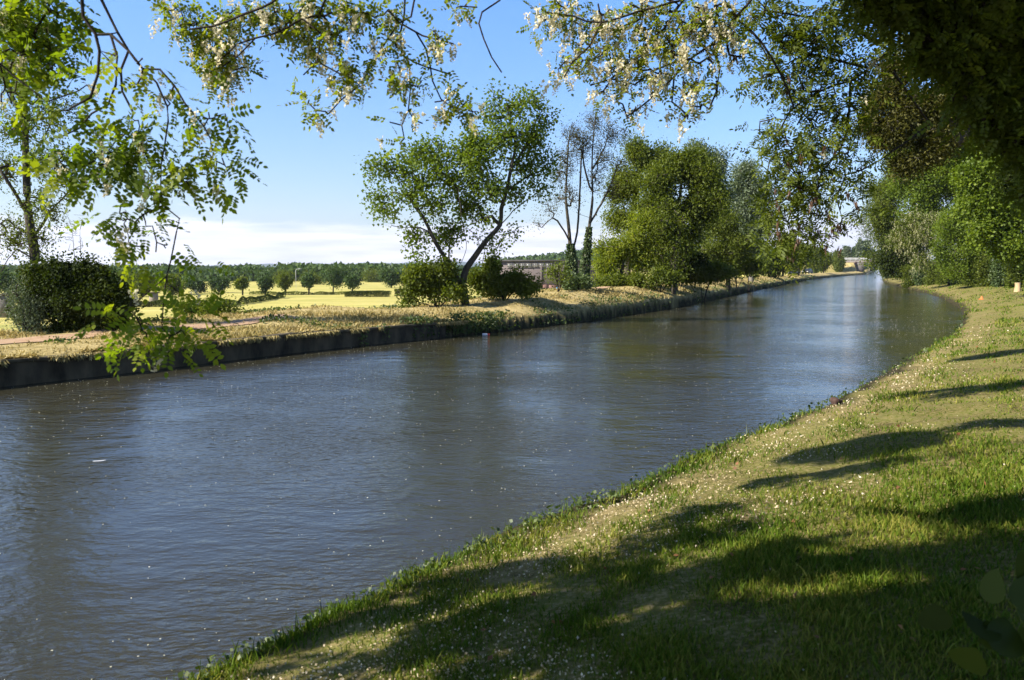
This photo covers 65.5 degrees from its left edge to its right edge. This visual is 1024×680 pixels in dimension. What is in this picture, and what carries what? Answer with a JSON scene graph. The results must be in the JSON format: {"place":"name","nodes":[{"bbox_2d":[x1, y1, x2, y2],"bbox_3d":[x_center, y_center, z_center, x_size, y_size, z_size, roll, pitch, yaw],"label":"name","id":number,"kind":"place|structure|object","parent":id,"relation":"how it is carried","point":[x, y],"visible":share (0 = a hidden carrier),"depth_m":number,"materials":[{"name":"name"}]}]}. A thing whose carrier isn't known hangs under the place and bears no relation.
{"place":"outdoors","nodes":[
{"label":"outdoors","id":0,"kind":"place"},
{"bbox_2d":[149,292,158,303],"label":"sluice pillar","id":1,"kind":"structure","parent":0,"point":[155,296],"depth_m":117.43,"materials":[{"name":"concrete"}]},
{"bbox_2d":[0,286,611,343],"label":"path","id":2,"kind":"structure","parent":0,"point":[95,332],"depth_m":23.29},
{"bbox_2d":[1,261,875,267],"bbox_3d":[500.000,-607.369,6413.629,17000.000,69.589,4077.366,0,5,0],"label":"hills","id":3,"kind":"structure","parent":0,"point":[458,263],"depth_m":7437.03,"materials":[{"name":"green plant"}]},
{"bbox_2d":[0,269,962,679],"bbox_3d":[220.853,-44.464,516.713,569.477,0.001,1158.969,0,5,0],"label":"water","id":4,"kind":"structure","parent":0,"point":[162,513],"depth_m":11.42,"materials":[{"name":"grey liquid"}]},
{"bbox_2d":[4,288,950,679],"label":"floating petals","id":5,"kind":"object","parent":4,"relation":"on","point":[494,366],"visible":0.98,"depth_m":16.59,"materials":[{"name":"white plant"}]},
{"bbox_2d":[0,0,967,265],"label":"sky","id":6,"kind":"structure","parent":0,"point":[309,210],"materials":[{"name":"blue"}]},
{"bbox_2d":[0,263,1023,679],"bbox_3d":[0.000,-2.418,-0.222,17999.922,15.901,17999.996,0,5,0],"label":"ground","id":7,"kind":"structure","parent":0,"point":[658,599],"depth_m":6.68,"materials":[{"name":"green plant"}]},
{"bbox_2d":[0,294,12,317],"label":"concrete pillar","id":8,"kind":"structure","parent":7,"relation":"on","point":[3,306],"depth_m":87.50,"materials":[{"name":"grey concrete"}]},
{"bbox_2d":[0,263,24,293],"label":"tree","id":9,"kind":"object","parent":7,"relation":"on","point":[6,273],"visible":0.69,"depth_m":138.65,"materials":[{"name":"green plant"}]},
{"bbox_2d":[0,274,54,333],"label":"bush","id":10,"kind":"object","parent":7,"relation":"on","point":[31,317],"visible":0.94,"depth_m":22.77,"materials":[{"name":"green plant"}]},
{"bbox_2d":[0,0,88,329],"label":"tall bank tree","id":11,"kind":"object","parent":7,"relation":"on","point":[32,238],"visible":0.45,"depth_m":24.60,"materials":[{"name":"green plant"}]},
{"bbox_2d":[0,243,146,332],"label":"thicket","id":12,"kind":"object","parent":7,"relation":"on","point":[65,288],"visible":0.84,"depth_m":23.20,"materials":[{"name":"green plant"}]},
{"bbox_2d":[64,214,82,270],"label":"bare sapling","id":13,"kind":"object","parent":7,"relation":"on","point":[71,238],"visible":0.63,"depth_m":25.82,"materials":[{"name":"grey plant"}]},
{"bbox_2d":[66,218,82,259],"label":"bare sapling","id":14,"kind":"object","parent":7,"relation":"on","point":[79,242],"visible":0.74,"depth_m":26.12,"materials":[{"name":"grey plant"}]},
{"bbox_2d":[112,269,131,285],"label":"tree","id":15,"kind":"object","parent":7,"relation":"on","point":[121,275],"visible":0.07,"depth_m":163.98,"materials":[{"name":"green plant"}]},
{"bbox_2d":[0,0,267,381],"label":"locust tree","id":16,"kind":"object","parent":7,"relation":"on","point":[20,42],"visible":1,"depth_m":4.43,"materials":[{"name":"green plant"}]},
{"bbox_2d":[121,268,154,296],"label":"tree","id":17,"kind":"object","parent":7,"relation":"on","point":[138,285],"visible":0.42,"depth_m":148.94,"materials":[{"name":"green plant"}]},
{"bbox_2d":[156,272,190,294],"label":"tree","id":18,"kind":"object","parent":7,"relation":"on","point":[176,279],"visible":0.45,"depth_m":158.83,"materials":[{"name":"green plant"}]},
{"bbox_2d":[137,300,223,306],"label":"hedge","id":19,"kind":"object","parent":7,"relation":"on","point":[152,304],"visible":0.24,"depth_m":111.32,"materials":[{"name":"green plant"}]},
{"bbox_2d":[183,275,209,292],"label":"tree","id":20,"kind":"object","parent":7,"relation":"on","point":[197,284],"visible":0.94,"depth_m":169.00,"materials":[{"name":"green plant"}]},
{"bbox_2d":[163,288,253,316],"bbox_3d":[-11.351,-1.041,29.962,3.225,1.812,2.071,2,5,17],"label":"bush","id":21,"kind":"object","parent":7,"relation":"on","point":[222,308],"visible":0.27,"depth_m":29.82,"materials":[{"name":"green plant"}]},
{"bbox_2d":[204,275,232,292],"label":"tree","id":22,"kind":"object","parent":7,"relation":"on","point":[219,284],"visible":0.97,"depth_m":174.70,"materials":[{"name":"green plant"}]},
{"bbox_2d":[0,322,445,386],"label":"retaining wall","id":23,"kind":"structure","parent":7,"relation":"on","point":[20,371],"depth_m":21.96,"materials":[{"name":"grey concrete"}]},
{"bbox_2d":[358,310,505,344],"bbox_3d":[-2.889,-0.533,29.448,0.677,0.998,8.147,4,7,38],"label":"trailing weed","id":24,"kind":"object","parent":23,"relation":"on","point":[485,318],"visible":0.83,"depth_m":30.65,"materials":[{"name":"green plant"}]},
{"bbox_2d":[0,261,480,281],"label":"wood","id":25,"kind":"object","parent":7,"relation":"on","point":[249,271],"visible":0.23,"depth_m":317.62,"materials":[{"name":"green plant"}]},
{"bbox_2d":[232,275,250,294],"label":"tree","id":26,"kind":"object","parent":7,"relation":"on","point":[241,283],"visible":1,"depth_m":157.06,"materials":[{"name":"green plant"}]},
{"bbox_2d":[225,291,285,305],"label":"hedge","id":27,"kind":"object","parent":7,"relation":"on","point":[245,300],"visible":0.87,"depth_m":127.80,"materials":[{"name":"green plant"}]},
{"bbox_2d":[256,275,274,294],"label":"tree","id":28,"kind":"object","parent":7,"relation":"on","point":[265,283],"visible":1,"depth_m":159.23,"materials":[{"name":"green plant"}]},
{"bbox_2d":[254,269,279,282],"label":"tree","id":29,"kind":"object","parent":7,"relation":"on","point":[265,273],"visible":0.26,"depth_m":238.29,"materials":[{"name":"green plant"}]},
{"bbox_2d":[272,266,295,285],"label":"tree","id":30,"kind":"object","parent":7,"relation":"on","point":[291,273],"visible":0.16,"depth_m":234.19,"materials":[{"name":"green plant"}]},
{"bbox_2d":[276,272,293,291],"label":"tree","id":31,"kind":"object","parent":7,"relation":"on","point":[284,282],"visible":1,"depth_m":158.94,"materials":[{"name":"green plant"}]},
{"bbox_2d":[299,271,314,294],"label":"tree","id":32,"kind":"object","parent":7,"relation":"on","point":[307,280],"visible":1,"depth_m":159.97,"materials":[{"name":"green plant"}]},
{"bbox_2d":[298,270,324,284],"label":"tree","id":33,"kind":"object","parent":7,"relation":"on","point":[317,279],"visible":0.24,"depth_m":258.03,"materials":[{"name":"green plant"}]},
{"bbox_2d":[249,290,391,294],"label":"hedge","id":34,"kind":"object","parent":7,"relation":"on","point":[297,293],"visible":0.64,"depth_m":162.55,"materials":[{"name":"green plant"}]},
{"bbox_2d":[147,0,501,169],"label":"locust tree","id":35,"kind":"object","parent":7,"relation":"on","point":[221,59],"visible":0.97,"depth_m":5.51,"materials":[{"name":"green plant"}]},
{"bbox_2d":[319,263,344,291],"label":"tree","id":36,"kind":"object","parent":7,"relation":"on","point":[332,276],"visible":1,"depth_m":175.14,"materials":[{"name":"green plant"}]},
{"bbox_2d":[340,266,350,284],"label":"tree","id":37,"kind":"object","parent":7,"relation":"on","point":[344,272],"visible":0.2,"depth_m":248.10,"materials":[{"name":"green plant"}]},
{"bbox_2d":[342,272,363,290],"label":"tree","id":38,"kind":"object","parent":7,"relation":"on","point":[352,281],"visible":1,"depth_m":169.08,"materials":[{"name":"green plant"}]},
{"bbox_2d":[344,290,389,296],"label":"hedge","id":39,"kind":"object","parent":7,"relation":"on","point":[364,293],"visible":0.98,"depth_m":149.25,"materials":[{"name":"green plant"}]},
{"bbox_2d":[360,267,382,281],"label":"tree","id":40,"kind":"object","parent":7,"relation":"on","point":[373,275],"visible":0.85,"depth_m":297.10,"materials":[{"name":"green plant"}]},
{"bbox_2d":[377,265,403,287],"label":"tree","id":41,"kind":"object","parent":7,"relation":"on","point":[389,277],"visible":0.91,"depth_m":213.63,"materials":[{"name":"green plant"}]},
{"bbox_2d":[394,289,417,295],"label":"hedge","id":42,"kind":"object","parent":7,"relation":"on","point":[395,291],"visible":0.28,"depth_m":153.34,"materials":[{"name":"green plant"}]},
{"bbox_2d":[0,273,815,367],"bbox_3d":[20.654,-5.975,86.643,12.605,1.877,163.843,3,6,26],"label":"dry grass","id":43,"kind":"structure","parent":7,"relation":"on","point":[327,314],"depth_m":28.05,"materials":[{"name":"beige plant"}]},
{"bbox_2d":[395,250,475,307],"bbox_3d":[-3.397,-2.501,35.288,3.584,2.984,2.541,0,5,0],"label":"bush","id":44,"kind":"object","parent":7,"relation":"on","point":[435,281],"visible":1,"depth_m":34.84,"materials":[{"name":"green plant"}]},
{"bbox_2d":[353,65,566,305],"bbox_3d":[-2.221,-6.702,35.581,9.605,10.733,3.772,-1,5,-9],"label":"tree","id":45,"kind":"object","parent":7,"relation":"on","point":[475,163],"visible":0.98,"depth_m":35.28,"materials":[{"name":"green plant"}]},
{"bbox_2d":[467,247,547,300],"bbox_3d":[-0.504,-3.090,37.799,4.415,2.935,2.121,0,5,0],"label":"bush","id":46,"kind":"object","parent":7,"relation":"on","point":[488,279],"visible":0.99,"depth_m":37.59,"materials":[{"name":"green plant"}]},
{"bbox_2d":[483,260,598,289],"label":"industrial building","id":47,"kind":"structure","parent":7,"relation":"on","point":[537,265],"depth_m":177.27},
{"bbox_2d":[540,258,574,291],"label":"tree","id":48,"kind":"object","parent":7,"relation":"on","point":[553,270],"visible":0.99,"depth_m":43.79,"materials":[{"name":"green plant"}]},
{"bbox_2d":[530,116,598,275],"bbox_3d":[2.812,-7.690,45.523,4.518,10.074,2.637,-3,6,-29],"label":"slender tree","id":49,"kind":"object","parent":7,"relation":"on","point":[566,166],"visible":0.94,"depth_m":45.30,"materials":[{"name":"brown plant"}]},
{"bbox_2d":[562,243,578,289],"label":"ivy","id":50,"kind":"object","parent":49,"relation":"attached to","point":[574,257],"visible":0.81,"depth_m":45.57,"materials":[{"name":"green plant"}]},
{"bbox_2d":[559,270,595,291],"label":"bush","id":51,"kind":"object","parent":7,"relation":"on","point":[582,282],"visible":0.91,"depth_m":45.16,"materials":[{"name":"green plant"}]},
{"bbox_2d":[568,106,634,275],"bbox_3d":[5.231,-8.242,46.480,4.086,11.063,3.568,0,5,0],"label":"slender tree","id":52,"kind":"object","parent":7,"relation":"on","point":[601,156],"visible":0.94,"depth_m":46.37,"materials":[{"name":"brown plant"}]},
{"bbox_2d":[578,227,592,279],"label":"ivy","id":53,"kind":"object","parent":52,"relation":"attached to","point":[587,268],"visible":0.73,"depth_m":46.57,"materials":[{"name":"green plant"}]},
{"bbox_2d":[209,323,1022,679],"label":"fallen petals","id":54,"kind":"object","parent":7,"relation":"on","point":[605,553],"visible":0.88,"depth_m":6.07,"materials":[{"name":"white plant"}]},
{"bbox_2d":[591,270,648,287],"bbox_3d":[7.244,-3.761,53.289,3.942,1.880,2.882,-2,6,-22],"label":"bush","id":55,"kind":"object","parent":7,"relation":"on","point":[618,280],"visible":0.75,"depth_m":52.86,"materials":[{"name":"green plant"}]},
{"bbox_2d":[590,205,669,283],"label":"lime tree","id":56,"kind":"object","parent":7,"relation":"on","point":[614,253],"visible":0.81,"depth_m":54.12,"materials":[{"name":"green plant"}]},
{"bbox_2d":[596,127,685,275],"bbox_3d":[9.662,-9.831,59.131,6.818,11.992,4.170,0,5,0],"label":"olive tree","id":57,"kind":"object","parent":7,"relation":"on","point":[637,152],"visible":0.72,"depth_m":58.60,"materials":[{"name":"green plant"}]},
{"bbox_2d":[516,0,793,143],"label":"locust tree","id":58,"kind":"object","parent":7,"relation":"on","point":[690,32],"visible":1,"depth_m":6.77,"materials":[{"name":"green plant"}]},
{"bbox_2d":[631,265,688,291],"bbox_3d":[9.698,-3.992,52.327,3.815,1.945,2.024,0,5,0],"label":"bush","id":59,"kind":"object","parent":7,"relation":"on","point":[658,277],"visible":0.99,"depth_m":52.18,"materials":[{"name":"green plant"}]},
{"bbox_2d":[638,190,704,294],"bbox_3d":[10.917,-6.492,53.837,3.696,7.131,4.208,4,7,38],"label":"young tree","id":60,"kind":"object","parent":7,"relation":"on","point":[661,225],"visible":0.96,"depth_m":53.34,"materials":[{"name":"green plant"}]},
{"bbox_2d":[621,138,738,290],"bbox_3d":[11.935,-8.733,56.559,8.276,10.923,6.114,0,5,0],"label":"broadleaf tree","id":61,"kind":"object","parent":7,"relation":"on","point":[699,173],"visible":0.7,"depth_m":55.54,"materials":[{"name":"green plant"}]},
{"bbox_2d":[656,247,711,286],"bbox_3d":[12.700,-5.534,59.763,4.270,3.340,3.038,0,5,0],"label":"bush","id":62,"kind":"object","parent":7,"relation":"on","point":[702,261],"visible":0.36,"depth_m":59.19,"materials":[{"name":"green plant"}]},
{"bbox_2d":[500,244,877,270],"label":"hillside wood","id":63,"kind":"object","parent":7,"relation":"on","point":[553,255],"visible":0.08,"depth_m":583.63,"materials":[{"name":"green plant"}]},
{"bbox_2d":[678,257,737,301],"bbox_3d":[14.354,-3.959,59.851,5.036,4.838,2.846,2,5,17],"label":"bush","id":64,"kind":"object","parent":7,"relation":"on","point":[717,271],"visible":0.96,"depth_m":59.17,"materials":[{"name":"green plant"}]},
{"bbox_2d":[681,136,741,247],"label":"grey poplar","id":65,"kind":"object","parent":7,"relation":"on","point":[720,158],"visible":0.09,"depth_m":82.11,"materials":[{"name":"green plant"}]},
{"bbox_2d":[695,201,763,290],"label":"broadleaf tree","id":66,"kind":"object","parent":7,"relation":"on","point":[728,241],"visible":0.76,"depth_m":72.78,"materials":[{"name":"green plant"}]},
{"bbox_2d":[449,345,1023,679],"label":"fallen leaves","id":67,"kind":"object","parent":7,"relation":"on","point":[731,553],"visible":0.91,"depth_m":5.08,"materials":[{"name":"plant"}]},
{"bbox_2d":[734,251,769,288],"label":"bush","id":68,"kind":"object","parent":7,"relation":"on","point":[752,266],"visible":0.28,"depth_m":77.24,"materials":[{"name":"green plant"}]},
{"bbox_2d":[725,154,783,281],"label":"grey poplar","id":69,"kind":"object","parent":7,"relation":"on","point":[745,189],"visible":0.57,"depth_m":94.03,"materials":[{"name":"green plant"}]},
{"bbox_2d":[737,260,773,291],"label":"bush","id":70,"kind":"object","parent":7,"relation":"on","point":[766,267],"visible":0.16,"depth_m":83.43,"materials":[{"name":"green plant"}]},
{"bbox_2d":[763,247,786,277],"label":"tree","id":71,"kind":"object","parent":7,"relation":"on","point":[776,273],"visible":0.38,"depth_m":120.84,"materials":[{"name":"green plant"}]},
{"bbox_2d":[768,231,800,275],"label":"tree","id":72,"kind":"object","parent":7,"relation":"on","point":[792,264],"visible":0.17,"depth_m":140.22,"materials":[{"name":"green plant"}]},
{"bbox_2d":[788,240,817,275],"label":"tree","id":73,"kind":"object","parent":7,"relation":"on","point":[806,258],"visible":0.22,"depth_m":166.32,"materials":[{"name":"green plant"}]},
{"bbox_2d":[802,269,812,273],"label":"parked car","id":74,"kind":"object","parent":7,"relation":"on","point":[808,271],"visible":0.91,"depth_m":209.96,"materials":[{"name":"grey metal"}]},
{"bbox_2d":[804,241,823,272],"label":"tree","id":75,"kind":"object","parent":7,"relation":"on","point":[813,266],"visible":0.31,"depth_m":219.91,"materials":[{"name":"green plant"}]},
{"bbox_2d":[720,0,930,283],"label":"ash tree","id":76,"kind":"object","parent":7,"relation":"on","point":[798,47],"visible":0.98,"depth_m":10.70,"materials":[{"name":"green plant"}]},
{"bbox_2d":[818,250,835,272],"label":"tree","id":77,"kind":"object","parent":7,"relation":"on","point":[826,264],"visible":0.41,"depth_m":259.45,"materials":[{"name":"green plant"}]},
{"bbox_2d":[830,397,842,404],"bbox_3d":[5.696,1.084,13.999,0.187,0.160,0.235,0,5,0],"label":"stone","id":78,"kind":"object","parent":7,"relation":"on","point":[834,400],"visible":0.8,"depth_m":13.92,"materials":[{"name":"grey stone"}]},
{"bbox_2d":[831,249,846,271],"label":"tree","id":79,"kind":"object","parent":7,"relation":"on","point":[838,264],"visible":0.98,"depth_m":309.42,"materials":[{"name":"green plant"}]},
{"bbox_2d":[842,245,852,257],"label":"poplar tree","id":80,"kind":"object","parent":7,"relation":"on","point":[847,253],"visible":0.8,"depth_m":451.28,"materials":[{"name":"green plant"}]},
{"bbox_2d":[851,246,855,257],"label":"poplar tree","id":81,"kind":"object","parent":7,"relation":"on","point":[853,252],"visible":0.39,"depth_m":466.32,"materials":[{"name":"green plant"}]},
{"bbox_2d":[854,237,863,257],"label":"poplar tree","id":82,"kind":"object","parent":7,"relation":"on","point":[858,247],"visible":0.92,"depth_m":436.23,"materials":[{"name":"green plant"}]},
{"bbox_2d":[860,239,867,257],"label":"poplar tree","id":83,"kind":"object","parent":7,"relation":"on","point":[864,248],"visible":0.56,"depth_m":441.44,"materials":[{"name":"green plant"}]},
{"bbox_2d":[852,177,877,250],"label":"tree","id":84,"kind":"object","parent":7,"relation":"on","point":[865,229],"visible":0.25,"depth_m":148.69,"materials":[{"name":"green plant"}]},
{"bbox_2d":[845,258,926,271],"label":"road bridge","id":85,"kind":"structure","parent":7,"relation":"on","point":[855,261],"depth_m":317.57,"materials":[{"name":"concrete"}]},
{"bbox_2d":[867,225,922,282],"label":"broadleaf tree","id":86,"kind":"object","parent":7,"relation":"on","point":[891,261],"visible":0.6,"depth_m":102.93,"materials":[{"name":"green plant"}]},
{"bbox_2d":[855,150,938,278],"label":"broadleaf tree","id":87,"kind":"object","parent":7,"relation":"on","point":[879,224],"visible":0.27,"depth_m":109.70,"materials":[{"name":"green plant"}]},
{"bbox_2d":[897,264,915,287],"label":"hedge tree","id":88,"kind":"object","parent":7,"relation":"on","point":[906,276],"visible":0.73,"depth_m":99.45,"materials":[{"name":"green plant"}]},
{"bbox_2d":[882,204,949,284],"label":"elder tree","id":89,"kind":"object","parent":7,"relation":"on","point":[916,236],"visible":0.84,"depth_m":80.98,"materials":[{"name":"green plant"}]},
{"bbox_2d":[909,263,926,285],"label":"hedge tree","id":90,"kind":"object","parent":7,"relation":"on","point":[918,281],"visible":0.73,"depth_m":95.33,"materials":[{"name":"green plant"}]},
{"bbox_2d":[869,150,969,221],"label":"broadleaf tree","id":91,"kind":"object","parent":7,"relation":"on","point":[926,196],"visible":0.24,"depth_m":84.01,"materials":[{"name":"green plant"}]},
{"bbox_2d":[817,0,1023,229],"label":"shade tree","id":92,"kind":"object","parent":7,"relation":"on","point":[974,49],"visible":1,"depth_m":7.66,"materials":[{"name":"green plant"}]},
{"bbox_2d":[848,48,1001,185],"bbox_3d":[16.427,-5.579,26.510,10.624,9.947,2.760,0,5,0],"label":"red tipped tree","id":93,"kind":"object","parent":7,"relation":"on","point":[903,123],"visible":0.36,"depth_m":26.13,"materials":[{"name":"green plant"}]},
{"bbox_2d":[917,258,939,286],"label":"hedge tree","id":94,"kind":"object","parent":7,"relation":"on","point":[929,280],"visible":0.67,"depth_m":91.42,"materials":[{"name":"green plant"}]},
{"bbox_2d":[930,259,951,284],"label":"hedge tree","id":95,"kind":"object","parent":7,"relation":"on","point":[939,281],"visible":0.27,"depth_m":87.53,"materials":[{"name":"green plant"}]},
{"bbox_2d":[896,115,991,192],"bbox_3d":[33.653,-10.945,57.153,13.368,15.020,6.034,0,5,0],"label":"broadleaf tree","id":96,"kind":"object","parent":7,"relation":"on","point":[945,168],"visible":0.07,"depth_m":56.38,"materials":[{"name":"green plant"}]},
{"bbox_2d":[944,258,964,285],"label":"hedge tree","id":97,"kind":"object","parent":7,"relation":"on","point":[954,283],"visible":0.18,"depth_m":82.62,"materials":[{"name":"green plant"}]},
{"bbox_2d":[923,198,993,283],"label":"olive bush tree","id":98,"kind":"object","parent":7,"relation":"on","point":[949,234],"visible":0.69,"depth_m":73.00,"materials":[{"name":"green plant"}]},
{"bbox_2d":[902,51,1023,201],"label":"broadleaf tree","id":99,"kind":"object","parent":7,"relation":"on","point":[1009,177],"visible":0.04,"depth_m":30.42,"materials":[{"name":"green plant"}]},
{"bbox_2d":[956,255,980,285],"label":"hedge tree","id":100,"kind":"object","parent":7,"relation":"on","point":[969,283],"visible":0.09,"depth_m":77.57,"materials":[{"name":"green plant"}]},
{"bbox_2d":[917,551,1023,675],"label":"leafy sucker","id":101,"kind":"object","parent":7,"relation":"on","point":[1002,636],"visible":1,"depth_m":2.17,"materials":[{"name":"green plant"}]},
{"bbox_2d":[968,248,994,286],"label":"hedge tree","id":102,"kind":"object","parent":7,"relation":"on","point":[983,263],"visible":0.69,"depth_m":71.50,"materials":[{"name":"green plant"}]},
{"bbox_2d":[943,152,1023,271],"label":"maple tree","id":103,"kind":"object","parent":7,"relation":"on","point":[1000,235],"visible":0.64,"depth_m":46.97,"materials":[{"name":"green plant"}]},
{"bbox_2d":[981,255,1009,286],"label":"hedge tree","id":104,"kind":"object","parent":7,"relation":"on","point":[997,276],"visible":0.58,"depth_m":67.53,"materials":[{"name":"green plant"}]},
{"bbox_2d":[998,262,1023,288],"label":"hedge tree","id":105,"kind":"object","parent":7,"relation":"on","point":[1015,275],"visible":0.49,"depth_m":62.49,"materials":[{"name":"green plant"}]},
{"bbox_2d":[1014,283,1020,291],"bbox_3d":[35.470,-3.653,55.899,0.460,0.746,0.460,0,5,0],"label":"wooden stump","id":106,"kind":"object","parent":7,"relation":"on","point":[1017,288],"visible":0.83,"depth_m":55.76,"materials":[{"name":"beige wood"}]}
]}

